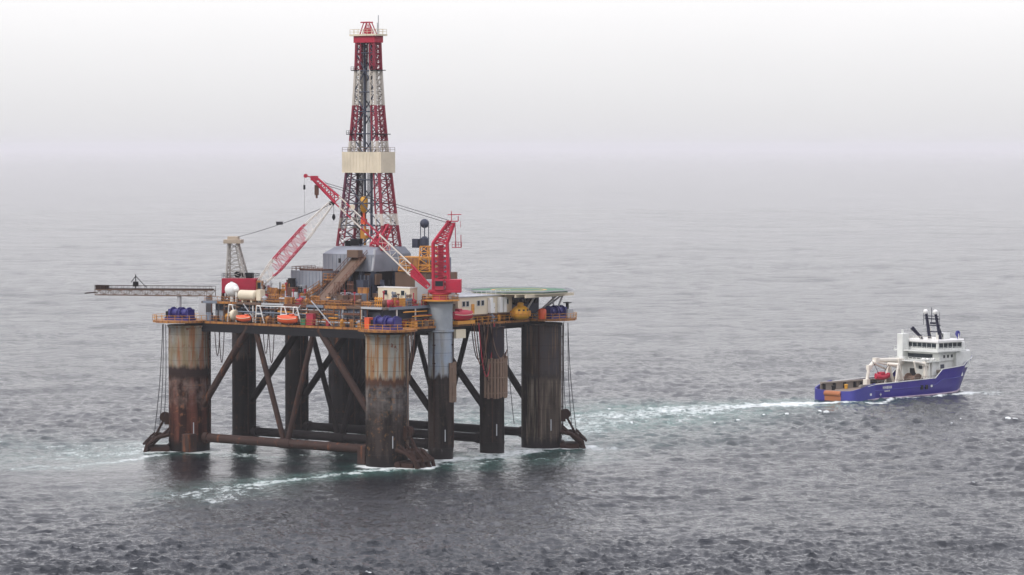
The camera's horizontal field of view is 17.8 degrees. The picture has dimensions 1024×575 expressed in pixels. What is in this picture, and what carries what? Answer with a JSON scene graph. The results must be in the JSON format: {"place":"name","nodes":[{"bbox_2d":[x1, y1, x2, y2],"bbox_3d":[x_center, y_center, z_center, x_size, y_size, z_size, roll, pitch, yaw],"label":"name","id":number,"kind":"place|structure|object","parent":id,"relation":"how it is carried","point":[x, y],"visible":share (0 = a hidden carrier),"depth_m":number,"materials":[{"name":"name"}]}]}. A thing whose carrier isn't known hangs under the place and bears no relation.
{"place":"outdoors","nodes":[
{"label":"outdoors","id":0,"kind":"place"},
{"bbox_2d":[348,293,368,300],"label":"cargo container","id":1,"kind":"object","parent":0,"point":[364,296],"visible":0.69,"depth_m":718.56,"materials":[{"name":"grey metal"}]},
{"bbox_2d":[0,151,1023,574],"bbox_3d":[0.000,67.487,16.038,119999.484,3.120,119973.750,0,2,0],"label":"sea","id":2,"kind":"structure","parent":0,"point":[732,309],"depth_m":998.58,"materials":[{"name":"liquid"}]},
{"bbox_2d":[85,219,585,468],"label":"drilling platform","id":3,"kind":"structure","parent":2,"relation":"on","point":[369,370],"depth_m":730.79,"materials":[{"name":"brown metal"}]},
{"bbox_2d":[143,432,161,444],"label":"anchor","id":4,"kind":"object","parent":3,"relation":"hanging from","point":[149,438],"visible":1,"depth_m":736.33,"materials":[{"name":"metal"}]},
{"bbox_2d":[154,324,162,434],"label":"anchor chain","id":5,"kind":"object","parent":3,"relation":"hanging from","point":[159,380],"visible":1,"depth_m":737.51,"materials":[{"name":"metal"}]},
{"bbox_2d":[159,324,163,431],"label":"anchor chain","id":6,"kind":"object","parent":3,"relation":"hanging from","point":[162,372],"visible":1,"depth_m":738.61,"materials":[{"name":"metal"}]},
{"bbox_2d":[164,325,165,415],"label":"anchor chain","id":7,"kind":"object","parent":3,"relation":"hanging from","point":[165,379],"visible":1,"depth_m":735.84,"materials":[{"name":"metal"}]},
{"bbox_2d":[236,314,251,321],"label":"rescue boat","id":8,"kind":"object","parent":3,"relation":"on","point":[244,318],"visible":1,"depth_m":723.99,"materials":[{"name":"orange paint"}]},
{"bbox_2d":[222,201,335,300],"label":"lattice crane","id":9,"kind":"object","parent":3,"relation":"on","point":[242,279],"visible":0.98,"depth_m":735.17,"materials":[{"name":"red metal"}]},
{"bbox_2d":[277,314,297,323],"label":"lifeboat","id":10,"kind":"object","parent":3,"relation":"on","point":[289,319],"visible":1,"depth_m":715.89,"materials":[{"name":"orange paint"}]},
{"bbox_2d":[306,313,315,324],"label":"cargo skip","id":11,"kind":"object","parent":3,"relation":"on","point":[310,317],"visible":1,"depth_m":713.65,"materials":[{"name":"red paint"}]},
{"bbox_2d":[364,317,372,328],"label":"cabinet","id":12,"kind":"object","parent":3,"relation":"on","point":[367,320],"visible":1,"depth_m":700.13,"materials":[{"name":"metal"}]},
{"bbox_2d":[336,15,401,250],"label":"derrick","id":13,"kind":"object","parent":3,"relation":"on","point":[367,41],"visible":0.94,"depth_m":737.34,"materials":[{"name":"red metal"}]},
{"bbox_2d":[303,174,461,329],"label":"pedestal crane","id":14,"kind":"object","parent":3,"relation":"on","point":[440,303],"visible":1,"depth_m":713.72,"materials":[{"name":"red paint"}]},
{"bbox_2d":[378,286,417,302],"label":"site cabin","id":15,"kind":"object","parent":3,"relation":"on","point":[401,291],"visible":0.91,"depth_m":716.59,"materials":[{"name":"white metal"}]},
{"bbox_2d":[405,334,407,425],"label":"anchor chain","id":16,"kind":"object","parent":3,"relation":"hanging from","point":[406,381],"visible":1,"depth_m":698.51,"materials":[{"name":"metal"}]},
{"bbox_2d":[411,448,432,461],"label":"anchor","id":17,"kind":"object","parent":3,"relation":"hanging from","point":[426,458],"visible":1,"depth_m":697.43,"materials":[{"name":"metal"}]},
{"bbox_2d":[453,309,472,320],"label":"lifeboat","id":18,"kind":"object","parent":3,"relation":"on","point":[460,315],"visible":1,"depth_m":718.13,"materials":[{"name":"paint"}]},
{"bbox_2d":[510,302,530,319],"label":"survival capsule","id":19,"kind":"object","parent":3,"relation":"on","point":[520,311],"visible":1,"depth_m":734.06,"materials":[{"name":"yellow paint"}]},
{"bbox_2d":[538,308,545,318],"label":"canister","id":20,"kind":"object","parent":3,"relation":"on","point":[541,312],"visible":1,"depth_m":738.57,"materials":[{"name":"orange paint"}]},
{"bbox_2d":[563,322,565,408],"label":"anchor chain","id":21,"kind":"object","parent":3,"relation":"hanging from","point":[563,374],"visible":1,"depth_m":746.27,"materials":[{"name":"metal"}]},
{"bbox_2d":[568,359,572,431],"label":"anchor chain","id":22,"kind":"object","parent":3,"relation":"hanging from","point":[569,392],"visible":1,"depth_m":743.63,"materials":[{"name":"metal"}]},
{"bbox_2d":[568,330,576,431],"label":"anchor chain","id":23,"kind":"object","parent":3,"relation":"hanging from","point":[570,378],"visible":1,"depth_m":744.49,"materials":[{"name":"metal"}]},
{"bbox_2d":[569,429,586,441],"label":"anchor","id":24,"kind":"object","parent":3,"relation":"hanging from","point":[583,437],"visible":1,"depth_m":744.85,"materials":[{"name":"metal"}]},
{"bbox_2d":[815,307,971,400],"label":"supply ship","id":25,"kind":"object","parent":2,"relation":"on","point":[939,363],"visible":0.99,"depth_m":902.43,"materials":[{"name":"blue metal"}]},
{"bbox_2d":[872,361,889,379],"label":"rescue craft","id":26,"kind":"object","parent":25,"relation":"hanging from","point":[880,375],"visible":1,"depth_m":897.89,"materials":[{"name":"paint"}]},
{"bbox_2d":[0,0,1023,150],"label":"sky","id":27,"kind":"structure","parent":0,"point":[76,75],"materials":[{"name":"white"}]}
]}

